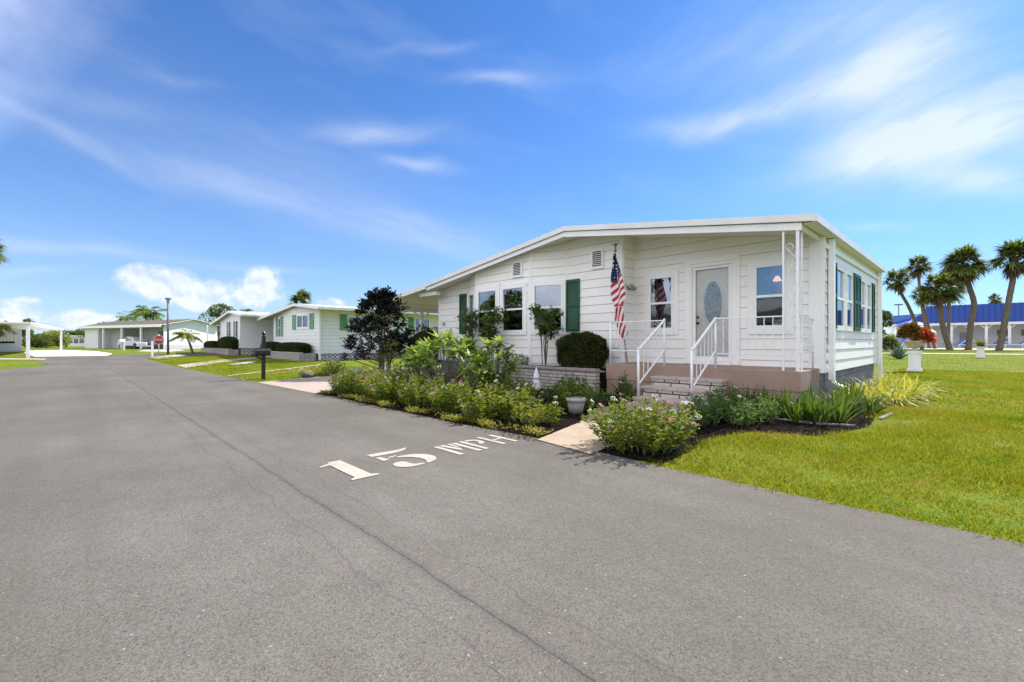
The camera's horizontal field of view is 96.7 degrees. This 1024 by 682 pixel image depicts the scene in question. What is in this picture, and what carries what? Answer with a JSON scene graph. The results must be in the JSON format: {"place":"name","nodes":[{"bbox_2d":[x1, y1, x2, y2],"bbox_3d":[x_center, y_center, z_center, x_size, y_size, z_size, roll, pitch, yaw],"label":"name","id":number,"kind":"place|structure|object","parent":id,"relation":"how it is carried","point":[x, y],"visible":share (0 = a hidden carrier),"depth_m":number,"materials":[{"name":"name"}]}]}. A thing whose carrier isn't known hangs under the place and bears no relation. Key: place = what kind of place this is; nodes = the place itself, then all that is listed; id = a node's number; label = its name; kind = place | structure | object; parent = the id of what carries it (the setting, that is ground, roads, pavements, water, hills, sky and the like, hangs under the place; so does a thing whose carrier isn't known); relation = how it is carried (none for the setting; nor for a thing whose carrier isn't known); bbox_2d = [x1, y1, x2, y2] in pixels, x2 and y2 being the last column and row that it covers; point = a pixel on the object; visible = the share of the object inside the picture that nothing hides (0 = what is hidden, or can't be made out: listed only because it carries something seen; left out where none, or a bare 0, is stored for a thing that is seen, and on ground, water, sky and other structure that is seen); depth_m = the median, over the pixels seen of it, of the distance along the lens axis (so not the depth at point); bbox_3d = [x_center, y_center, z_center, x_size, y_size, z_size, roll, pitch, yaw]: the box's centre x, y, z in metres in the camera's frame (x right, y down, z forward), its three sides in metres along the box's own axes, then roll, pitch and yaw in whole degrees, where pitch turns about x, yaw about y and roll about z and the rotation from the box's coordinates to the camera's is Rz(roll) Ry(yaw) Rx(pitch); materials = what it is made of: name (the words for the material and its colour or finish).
{"place":"outdoors","nodes":[
{"label":"outdoors","id":0,"kind":"place"},
{"bbox_2d":[25,350,111,356],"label":"driveway","id":1,"kind":"structure","parent":0,"point":[38,353],"depth_m":32.34,"materials":[{"name":"white concrete"}]},
{"bbox_2d":[78,319,218,348],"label":"house","id":2,"kind":"structure","parent":0,"point":[105,335],"depth_m":53.76,"materials":[{"name":"white"}]},
{"bbox_2d":[258,366,441,392],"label":"driveway","id":3,"kind":"structure","parent":0,"point":[314,384],"depth_m":11.88,"materials":[{"name":"concrete"}]},
{"bbox_2d":[376,337,400,371],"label":"shrub","id":4,"kind":"object","parent":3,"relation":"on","point":[388,359],"visible":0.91,"depth_m":13.46,"materials":[{"name":"green plant"}]},
{"bbox_2d":[385,284,442,368],"bbox_3d":[-1.180,-0.384,18.714,7.902,2.968,3.470,0,0,-44],"label":"carport","id":5,"kind":"object","parent":3,"relation":"on","point":[416,302],"visible":0.2,"depth_m":17.18,"materials":[{"name":"metal"}]},
{"bbox_2d":[401,323,440,370],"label":"shrub","id":6,"kind":"object","parent":3,"relation":"on","point":[425,333],"visible":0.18,"depth_m":16.20,"materials":[{"name":"green plant"}]},
{"bbox_2d":[0,353,1023,681],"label":"road","id":7,"kind":"structure","parent":0,"point":[162,523],"depth_m":2.27,"materials":[{"name":"grey asphalt"}]},
{"bbox_2d":[320,460,378,479],"bbox_3d":[-1.411,1.083,3.868,0.671,0.001,0.242,0,0,41],"label":"road lettering","id":8,"kind":"object","parent":7,"relation":"on","point":[349,469],"visible":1,"depth_m":3.86,"materials":[{"name":"paint"}]},
{"bbox_2d":[368,448,435,466],"bbox_3d":[-1.007,1.083,4.283,0.450,0.001,0.666,0,0,-44],"label":"road lettering","id":9,"kind":"object","parent":7,"relation":"on","point":[408,464],"visible":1,"depth_m":4.28,"materials":[{"name":"paint"}]},
{"bbox_2d":[0,343,1023,545],"bbox_3d":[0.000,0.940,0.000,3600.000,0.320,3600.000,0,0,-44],"label":"ground","id":10,"kind":"structure","parent":0,"point":[11,363],"depth_m":4.53,"materials":[{"name":"green plant"}]},
{"bbox_2d":[0,320,22,351],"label":"house","id":11,"kind":"structure","parent":10,"relation":"on","point":[12,342],"depth_m":36.53,"materials":[{"name":"white metal"}]},
{"bbox_2d":[0,321,63,357],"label":"canopy carport","id":12,"kind":"object","parent":10,"relation":"on","point":[27,326],"visible":0.93,"depth_m":27.44,"materials":[{"name":"white paint"}]},
{"bbox_2d":[22,333,53,347],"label":"hedge bush","id":13,"kind":"object","parent":10,"relation":"on","point":[40,340],"visible":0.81,"depth_m":55.27,"materials":[{"name":"green plant"}]},
{"bbox_2d":[41,331,71,347],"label":"hedge bush","id":14,"kind":"object","parent":10,"relation":"on","point":[54,336],"visible":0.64,"depth_m":61.14,"materials":[{"name":"green plant"}]},
{"bbox_2d":[129,305,166,320],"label":"feather palm","id":15,"kind":"object","parent":10,"relation":"on","point":[149,314],"visible":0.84,"depth_m":70.14,"materials":[{"name":"green plant"}]},
{"bbox_2d":[169,329,202,353],"bbox_3d":[-23.995,-0.010,33.514,2.106,1.957,2.094,0,0,-44],"label":"feather palm","id":16,"kind":"object","parent":10,"relation":"on","point":[188,335],"visible":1,"depth_m":33.30,"materials":[{"name":"green plant"}]},
{"bbox_2d":[198,303,235,340],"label":"tree","id":17,"kind":"object","parent":10,"relation":"on","point":[216,313],"visible":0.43,"depth_m":56.89,"materials":[{"name":"green plant"}]},
{"bbox_2d":[201,348,238,354],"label":"planter wall","id":18,"kind":"structure","parent":10,"relation":"on","point":[224,351],"depth_m":33.35,"materials":[{"name":"concrete"}]},
{"bbox_2d":[218,336,238,348],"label":"clipped hedge","id":19,"kind":"object","parent":18,"relation":"on","point":[227,342],"visible":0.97,"depth_m":32.55,"materials":[{"name":"green plant"}]},
{"bbox_2d":[207,311,273,354],"bbox_3d":[-17.280,-0.610,39.738,13.940,3.420,10.938,0,0,-44],"label":"mobile home","id":20,"kind":"object","parent":10,"relation":"on","point":[245,329],"visible":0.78,"depth_m":32.97,"materials":[{"name":"paint"}]},
{"bbox_2d":[251,331,270,379],"bbox_3d":[-7.260,0.386,13.196,0.500,1.432,0.240,0,0,-44],"label":"mailbox","id":21,"kind":"object","parent":10,"relation":"on","point":[263,352],"visible":0.99,"depth_m":13.23,"materials":[{"name":"black metal"}]},
{"bbox_2d":[258,351,315,360],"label":"planter wall","id":22,"kind":"structure","parent":10,"relation":"on","point":[298,356],"depth_m":25.48,"materials":[{"name":"concrete"}]},
{"bbox_2d":[275,342,311,352],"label":"clipped hedge","id":23,"kind":"object","parent":22,"relation":"on","point":[304,347],"visible":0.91,"depth_m":26.02,"materials":[{"name":"green plant"}]},
{"bbox_2d":[285,288,311,306],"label":"fan palm","id":24,"kind":"object","parent":10,"relation":"on","point":[301,296],"visible":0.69,"depth_m":45.49,"materials":[{"name":"green plant"}]},
{"bbox_2d":[257,303,437,360],"bbox_3d":[-10.744,-0.575,32.513,11.250,3.450,12.612,0,0,-44],"label":"mobile home","id":25,"kind":"object","parent":10,"relation":"on","point":[321,330],"visible":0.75,"depth_m":26.68,"materials":[{"name":"paint"}]},
{"bbox_2d":[459,362,606,392],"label":"planter wall","id":26,"kind":"structure","parent":10,"relation":"on","point":[550,376],"depth_m":10.31,"materials":[{"name":"brick"}]},
{"bbox_2d":[456,303,486,361],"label":"shrub","id":27,"kind":"object","parent":26,"relation":"on","point":[471,316],"visible":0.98,"depth_m":12.97,"materials":[{"name":"green plant"}]},
{"bbox_2d":[473,302,511,361],"bbox_3d":[-0.509,-0.239,12.248,1.098,1.781,0.847,0,0,-5],"label":"shrub","id":28,"kind":"object","parent":26,"relation":"on","point":[490,329],"visible":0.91,"depth_m":12.24,"materials":[{"name":"green plant"}]},
{"bbox_2d":[528,303,563,365],"bbox_3d":[0.825,-0.154,11.091,0.982,1.611,0.794,0,0,8],"label":"shrub","id":29,"kind":"object","parent":26,"relation":"on","point":[547,326],"visible":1,"depth_m":10.96,"materials":[{"name":"green plant"}]},
{"bbox_2d":[555,331,609,368],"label":"boxwood hedge","id":30,"kind":"object","parent":26,"relation":"on","point":[587,349],"visible":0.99,"depth_m":10.11,"materials":[{"name":"green plant"}]},
{"bbox_2d":[538,401,692,453],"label":"walkway","id":31,"kind":"structure","parent":10,"relation":"on","point":[581,436],"depth_m":5.25,"materials":[{"name":"concrete"}]},
{"bbox_2d":[314,374,921,462],"bbox_3d":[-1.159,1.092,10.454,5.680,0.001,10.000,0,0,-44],"label":"flower bed","id":32,"kind":"object","parent":10,"relation":"on","point":[572,422],"visible":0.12,"depth_m":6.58,"materials":[{"name":"brown wood"}]},
{"bbox_2d":[330,372,356,394],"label":"flowering plant","id":33,"kind":"object","parent":32,"relation":"on","point":[347,387],"visible":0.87,"depth_m":9.34,"materials":[{"name":"green plant"}]},
{"bbox_2d":[340,285,421,374],"bbox_3d":[-4.065,-0.341,14.245,2.470,2.885,2.614,0,0,14],"label":"dark leaf tree","id":34,"kind":"object","parent":32,"relation":"on","point":[381,299],"visible":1,"depth_m":13.90,"materials":[{"name":"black plant"}]},
{"bbox_2d":[369,376,403,402],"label":"flowering plant","id":35,"kind":"object","parent":32,"relation":"on","point":[386,391],"visible":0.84,"depth_m":8.09,"materials":[{"name":"green plant"}]},
{"bbox_2d":[392,373,421,403],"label":"flowering plant","id":36,"kind":"object","parent":32,"relation":"on","point":[412,381],"visible":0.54,"depth_m":7.82,"materials":[{"name":"green plant"}]},
{"bbox_2d":[398,384,429,406],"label":"flowering plant","id":37,"kind":"object","parent":32,"relation":"on","point":[413,397],"visible":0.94,"depth_m":7.52,"materials":[{"name":"green plant"}]},
{"bbox_2d":[397,341,440,385],"bbox_3d":[-2.063,0.531,10.427,1.178,1.143,1.298,0,0,-44],"label":"plumeria","id":38,"kind":"object","parent":32,"relation":"on","point":[413,351],"visible":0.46,"depth_m":10.30,"materials":[{"name":"green plant"}]},
{"bbox_2d":[404,328,488,386],"bbox_3d":[-1.324,0.404,9.292,1.652,1.403,1.963,0,0,-44],"label":"plumeria","id":39,"kind":"object","parent":32,"relation":"on","point":[464,345],"visible":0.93,"depth_m":9.14,"materials":[{"name":"green plant"}]},
{"bbox_2d":[427,379,471,413],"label":"flowering plant","id":40,"kind":"object","parent":32,"relation":"on","point":[453,405],"visible":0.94,"depth_m":6.94,"materials":[{"name":"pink plant"}]},
{"bbox_2d":[453,353,497,397],"bbox_3d":[-0.630,0.626,8.368,0.843,0.953,1.188,0,0,-22],"label":"plumeria","id":41,"kind":"object","parent":32,"relation":"on","point":[478,358],"visible":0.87,"depth_m":8.27,"materials":[{"name":"green plant"}]},
{"bbox_2d":[319,383,635,435],"bbox_3d":[-0.476,1.017,8.749,4.148,0.153,6.259,0,0,-44],"label":"ground cover","id":42,"kind":"object","parent":32,"relation":"on","point":[384,402],"visible":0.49,"depth_m":6.91,"materials":[{"name":"green plant"}]},
{"bbox_2d":[458,390,502,422],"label":"flowering plant","id":43,"kind":"object","parent":32,"relation":"on","point":[479,410],"visible":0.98,"depth_m":6.18,"materials":[{"name":"green plant"}]},
{"bbox_2d":[468,380,514,416],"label":"flowering plant","id":44,"kind":"object","parent":32,"relation":"on","point":[489,391],"visible":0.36,"depth_m":6.71,"materials":[{"name":"green plant"}]},
{"bbox_2d":[473,370,513,399],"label":"flowering plant","id":45,"kind":"object","parent":32,"relation":"on","point":[481,381],"visible":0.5,"depth_m":7.97,"materials":[{"name":"green plant"}]},
{"bbox_2d":[471,335,527,379],"bbox_3d":[-0.281,0.485,8.565,1.158,1.233,1.189,0,0,-14],"label":"plumeria","id":46,"kind":"object","parent":32,"relation":"on","point":[499,352],"visible":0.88,"depth_m":8.50,"materials":[{"name":"green plant"}]},
{"bbox_2d":[490,388,534,420],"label":"flowering plant","id":47,"kind":"object","parent":32,"relation":"on","point":[510,409],"visible":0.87,"depth_m":6.32,"materials":[{"name":"green plant"}]},
{"bbox_2d":[504,383,543,412],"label":"flowering plant","id":48,"kind":"object","parent":32,"relation":"on","point":[527,394],"visible":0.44,"depth_m":7.02,"materials":[{"name":"green plant"}]},
{"bbox_2d":[515,401,547,426],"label":"flowering plant","id":49,"kind":"object","parent":32,"relation":"on","point":[536,418],"visible":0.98,"depth_m":6.00,"materials":[{"name":"green plant"}]},
{"bbox_2d":[538,396,566,424],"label":"flowering plant","id":50,"kind":"object","parent":32,"relation":"on","point":[551,413],"visible":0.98,"depth_m":5.94,"materials":[{"name":"green plant"}]},
{"bbox_2d":[566,397,585,413],"bbox_3d":[0.979,0.970,6.952,0.312,0.236,0.312,0,0,-44],"label":"flower pot","id":51,"kind":"object","parent":32,"relation":"on","point":[576,405],"visible":0.97,"depth_m":6.85,"materials":[{"name":"ceramic"}]},
{"bbox_2d":[558,376,598,409],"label":"flowering plant","id":52,"kind":"object","parent":32,"relation":"on","point":[574,392],"visible":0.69,"depth_m":7.17,"materials":[{"name":"green plant"}]},
{"bbox_2d":[614,371,645,399],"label":"flowering plant","id":53,"kind":"object","parent":32,"relation":"on","point":[623,386],"visible":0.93,"depth_m":8.43,"materials":[{"name":"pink plant"}]},
{"bbox_2d":[420,213,885,399],"bbox_3d":[3.430,-0.797,13.646,7.450,3.795,11.524,0,0,-44],"label":"mobile home","id":54,"kind":"object","parent":10,"relation":"on","point":[690,280],"visible":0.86,"depth_m":9.93,"materials":[{"name":"paint"}]},
{"bbox_2d":[476,286,497,335],"bbox_3d":[-0.697,-0.880,13.049,0.097,1.390,1.008,0,0,-44],"label":"window","id":55,"kind":"structure","parent":54,"relation":"in","point":[485,294],"depth_m":13.07,"materials":[{"name":"paint"}]},
{"bbox_2d":[500,282,526,334],"bbox_3d":[0.043,-0.880,12.289,0.097,1.390,1.023,0,0,-44],"label":"window","id":56,"kind":"structure","parent":54,"relation":"in","point":[513,296],"depth_m":12.23,"materials":[{"name":"paint"}]},
{"bbox_2d":[530,279,565,334],"bbox_3d":[0.924,-0.880,11.637,0.942,1.380,0.346,0,0,40],"label":"window","id":57,"kind":"structure","parent":54,"relation":"in","point":[545,294],"depth_m":11.61,"materials":[{"name":"paint"}]},
{"bbox_2d":[644,269,678,334],"bbox_3d":[3.348,-0.867,10.183,0.097,1.425,0.811,0,0,-44],"label":"window","id":58,"kind":"structure","parent":54,"relation":"in","point":[661,288],"depth_m":10.14,"materials":[{"name":"paint"}]},
{"bbox_2d":[696,267,727,361],"bbox_3d":[4.163,-0.585,9.429,0.080,1.970,0.786,0,0,-44],"label":"door","id":59,"kind":"structure","parent":54,"relation":"in","point":[711,284],"depth_m":9.43,"materials":[{"name":"paint"}]},
{"bbox_2d":[693,264,730,361],"bbox_3d":[4.123,-0.585,9.390,0.032,1.960,0.782,0,0,-44],"label":"door frame","id":60,"kind":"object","parent":54,"relation":"in","point":[726,359],"depth_m":9.37,"materials":[{"name":"paint"}]},
{"bbox_2d":[747,255,793,334],"bbox_3d":[4.885,-0.867,8.604,0.097,1.445,0.800,0,0,-44],"label":"window","id":61,"kind":"structure","parent":54,"relation":"in","point":[764,276],"depth_m":8.60,"materials":[{"name":"glass"}]},
{"bbox_2d":[836,265,844,330],"bbox_3d":[6.382,-0.853,8.906,0.834,1.265,0.097,0,0,-44],"label":"window","id":62,"kind":"structure","parent":54,"relation":"in","point":[841,271],"depth_m":9.02,"materials":[{"name":"paint"}]},
{"bbox_2d":[845,269,852,331],"bbox_3d":[7.022,-0.853,9.529,0.765,1.265,0.097,0,0,-44],"label":"window","id":63,"kind":"structure","parent":54,"relation":"in","point":[848,275],"depth_m":9.55,"materials":[{"name":"paint"}]},
{"bbox_2d":[858,278,865,332],"bbox_3d":[8.143,-0.853,10.619,0.746,1.265,0.097,0,0,-44],"label":"window","id":64,"kind":"structure","parent":54,"relation":"in","point":[863,282],"depth_m":10.72,"materials":[{"name":"paint"}]},
{"bbox_2d":[866,280,871,332],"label":"window","id":65,"kind":"structure","parent":54,"relation":"in","point":[868,284],"depth_m":11.26,"materials":[{"name":"paint"}]},
{"bbox_2d":[632,375,727,406],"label":"steps","id":66,"kind":"structure","parent":10,"relation":"on","point":[675,390],"depth_m":8.09,"materials":[{"name":"stone"}]},
{"bbox_2d":[637,320,664,397],"bbox_3d":[2.619,0.284,8.541,1.005,1.432,0.060,0,0,-44],"label":"stair railing","id":67,"kind":"object","parent":66,"relation":"on","point":[639,381],"visible":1,"depth_m":8.36,"materials":[{"name":"white metal"}]},
{"bbox_2d":[690,318,716,400],"bbox_3d":[3.304,0.289,7.837,1.005,1.442,0.060,0,0,-44],"label":"stair railing","id":68,"kind":"object","parent":66,"relation":"on","point":[692,349],"visible":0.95,"depth_m":7.74,"materials":[{"name":"white metal"}]},
{"bbox_2d":[606,362,818,403],"bbox_3d":[3.723,0.782,8.904,1.235,0.635,3.630,0,0,-44],"label":"porch","id":69,"kind":"object","parent":10,"relation":"on","point":[769,379],"visible":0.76,"depth_m":7.97,"materials":[{"name":"paint"}]},
{"bbox_2d":[611,242,627,362],"bbox_3d":[2.327,-0.867,9.898,0.400,2.677,0.192,0,0,25],"label":"flag","id":70,"kind":"object","parent":69,"relation":"on","point":[617,292],"visible":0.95,"depth_m":9.94,"materials":[{"name":"fabric"}]},
{"bbox_2d":[609,318,665,365],"bbox_3d":[2.759,0.005,9.536,0.645,0.930,1.284,0,0,-44],"label":"porch railing","id":71,"kind":"object","parent":69,"relation":"on","point":[648,321],"visible":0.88,"depth_m":9.29,"materials":[{"name":"white metal"}]},
{"bbox_2d":[714,316,781,367],"bbox_3d":[4.022,0.010,7.811,0.050,0.920,1.092,0,0,-44],"label":"porch railing","id":72,"kind":"object","parent":69,"relation":"on","point":[715,342],"visible":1,"depth_m":7.89,"materials":[{"name":"white metal"}]},
{"bbox_2d":[782,230,802,370],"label":"porch column","id":73,"kind":"structure","parent":69,"relation":"on","point":[797,292],"depth_m":7.33,"materials":[{"name":"white metal"}]},
{"bbox_2d":[800,316,813,368],"bbox_3d":[4.940,0.020,7.640,0.897,0.900,0.035,0,0,-44],"label":"porch railing","id":74,"kind":"object","parent":69,"relation":"on","point":[812,330],"visible":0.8,"depth_m":7.77,"materials":[{"name":"white metal"}]},
{"bbox_2d":[597,381,906,463],"bbox_3d":[5.847,1.092,8.206,12.649,0.001,2.076,0,0,-39],"label":"flower bed","id":75,"kind":"object","parent":10,"relation":"on","point":[713,431],"visible":0.1,"depth_m":5.61,"materials":[{"name":"brown soil"}]},
{"bbox_2d":[581,393,701,455],"bbox_3d":[1.280,0.802,4.641,1.086,0.578,1.182,0,0,-44],"label":"flowering bush","id":76,"kind":"object","parent":75,"relation":"on","point":[653,434],"visible":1,"depth_m":4.47,"materials":[{"name":"green plant"}]},
{"bbox_2d":[677,398,726,427],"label":"flowering plant","id":77,"kind":"object","parent":75,"relation":"on","point":[702,410],"visible":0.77,"depth_m":5.86,"materials":[{"name":"green plant"}]},
{"bbox_2d":[677,392,726,420],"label":"flowering plant","id":78,"kind":"object","parent":75,"relation":"on","point":[719,403],"visible":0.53,"depth_m":6.24,"materials":[{"name":"green plant"}]},
{"bbox_2d":[698,386,753,416],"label":"flowering plant","id":79,"kind":"object","parent":75,"relation":"on","point":[728,396],"visible":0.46,"depth_m":6.71,"materials":[{"name":"green plant"}]},
{"bbox_2d":[719,395,769,427],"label":"flowering plant","id":80,"kind":"object","parent":75,"relation":"on","point":[741,413],"visible":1,"depth_m":5.90,"materials":[{"name":"green plant"}]},
{"bbox_2d":[726,393,782,422],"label":"flowering plant","id":81,"kind":"object","parent":75,"relation":"on","point":[775,404],"visible":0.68,"depth_m":6.20,"materials":[{"name":"green plant"}]},
{"bbox_2d":[771,391,828,421],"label":"iris clump","id":82,"kind":"object","parent":75,"relation":"on","point":[796,416],"visible":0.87,"depth_m":6.16,"materials":[{"name":"green plant"}]},
{"bbox_2d":[778,380,840,420],"bbox_3d":[4.104,0.810,6.284,0.863,0.564,0.843,0,0,-44],"label":"iris clump","id":83,"kind":"object","parent":75,"relation":"on","point":[820,407],"visible":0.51,"depth_m":6.18,"materials":[{"name":"green plant"}]},
{"bbox_2d":[785,395,841,422],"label":"iris clump","id":84,"kind":"object","parent":75,"relation":"on","point":[824,416],"visible":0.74,"depth_m":6.01,"materials":[{"name":"green plant"}]},
{"bbox_2d":[795,384,882,422],"bbox_3d":[4.514,0.832,6.227,0.753,0.526,0.906,0,0,0],"label":"iris clump","id":85,"kind":"object","parent":75,"relation":"on","point":[840,413],"visible":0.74,"depth_m":6.13,"materials":[{"name":"green plant"}]},
{"bbox_2d":[821,376,879,404],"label":"iris clump","id":86,"kind":"object","parent":75,"relation":"on","point":[852,388],"visible":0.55,"depth_m":7.79,"materials":[{"name":"green plant"}]},
{"bbox_2d":[845,389,900,412],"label":"iris clump","id":87,"kind":"object","parent":75,"relation":"on","point":[872,406],"visible":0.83,"depth_m":7.07,"materials":[{"name":"green plant"}]},
{"bbox_2d":[861,370,935,406],"bbox_3d":[6.896,1.028,8.119,1.649,1.084,1.471,0,0,1],"label":"spider lily","id":88,"kind":"object","parent":75,"relation":"on","point":[894,398],"visible":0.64,"depth_m":8.05,"materials":[{"name":"yellow plant"}]},
{"bbox_2d":[868,370,946,402],"bbox_3d":[7.567,0.989,8.735,1.550,0.958,1.621,0,0,-44],"label":"spider lily","id":89,"kind":"object","parent":75,"relation":"on","point":[915,386],"visible":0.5,"depth_m":8.60,"materials":[{"name":"yellow plant"}]},
{"bbox_2d":[882,332,902,350],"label":"hedge bush","id":90,"kind":"object","parent":10,"relation":"on","point":[888,340],"visible":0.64,"depth_m":37.68,"materials":[{"name":"green plant"}]},
{"bbox_2d":[882,267,924,349],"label":"fan palm","id":91,"kind":"object","parent":10,"relation":"on","point":[898,286],"visible":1,"depth_m":45.26,"materials":[{"name":"green plant"}]},
{"bbox_2d":[907,351,922,371],"bbox_3d":[15.002,0.712,16.958,0.327,0.764,0.327,0,0,1],"label":"pedestal","id":92,"kind":"object","parent":10,"relation":"on","point":[914,360],"visible":0.95,"depth_m":16.83,"materials":[{"name":"white paint"}]},
{"bbox_2d":[903,341,925,350],"bbox_3d":[15.002,0.144,16.958,0.650,0.370,0.650,0,0,-44],"label":"garden urn","id":93,"kind":"object","parent":92,"relation":"on","point":[914,345],"visible":0.98,"depth_m":16.81,"materials":[{"name":"stone"}]},
{"bbox_2d":[895,321,938,343],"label":"urn plant","id":94,"kind":"object","parent":93,"relation":"in","point":[907,330],"visible":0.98,"depth_m":16.76,"materials":[{"name":"red plant"}]},
{"bbox_2d":[903,254,936,347],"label":"fan palm","id":95,"kind":"object","parent":10,"relation":"on","point":[918,270],"visible":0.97,"depth_m":55.73,"materials":[{"name":"green plant"}]},
{"bbox_2d":[907,285,936,348],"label":"fan palm","id":96,"kind":"object","parent":10,"relation":"on","point":[915,295],"visible":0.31,"depth_m":51.92,"materials":[{"name":"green plant"}]},
{"bbox_2d":[911,271,967,349],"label":"fan palm","id":97,"kind":"object","parent":10,"relation":"on","point":[940,298],"visible":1,"depth_m":43.20,"materials":[{"name":"green plant"}]},
{"bbox_2d":[903,347,1023,349],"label":"pool deck","id":98,"kind":"structure","parent":10,"relation":"on","point":[972,348],"depth_m":53.30,"materials":[{"name":"concrete"}]},
{"bbox_2d":[884,302,1023,347],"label":"clubhouse","id":99,"kind":"structure","parent":98,"relation":"on","point":[988,318],"depth_m":59.89,"materials":[{"name":"blue metal"}]},
{"bbox_2d":[935,243,993,349],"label":"fan palm","id":100,"kind":"object","parent":10,"relation":"on","point":[965,272],"visible":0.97,"depth_m":44.65,"materials":[{"name":"green plant"}]},
{"bbox_2d":[983,236,1023,349],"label":"fan palm","id":101,"kind":"object","parent":10,"relation":"on","point":[1014,269],"visible":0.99,"depth_m":43.22,"materials":[{"name":"green plant"}]},
{"bbox_2d":[0,0,1023,340],"label":"sky","id":102,"kind":"structure","parent":0,"point":[197,154],"materials":[{"name":"blue"}]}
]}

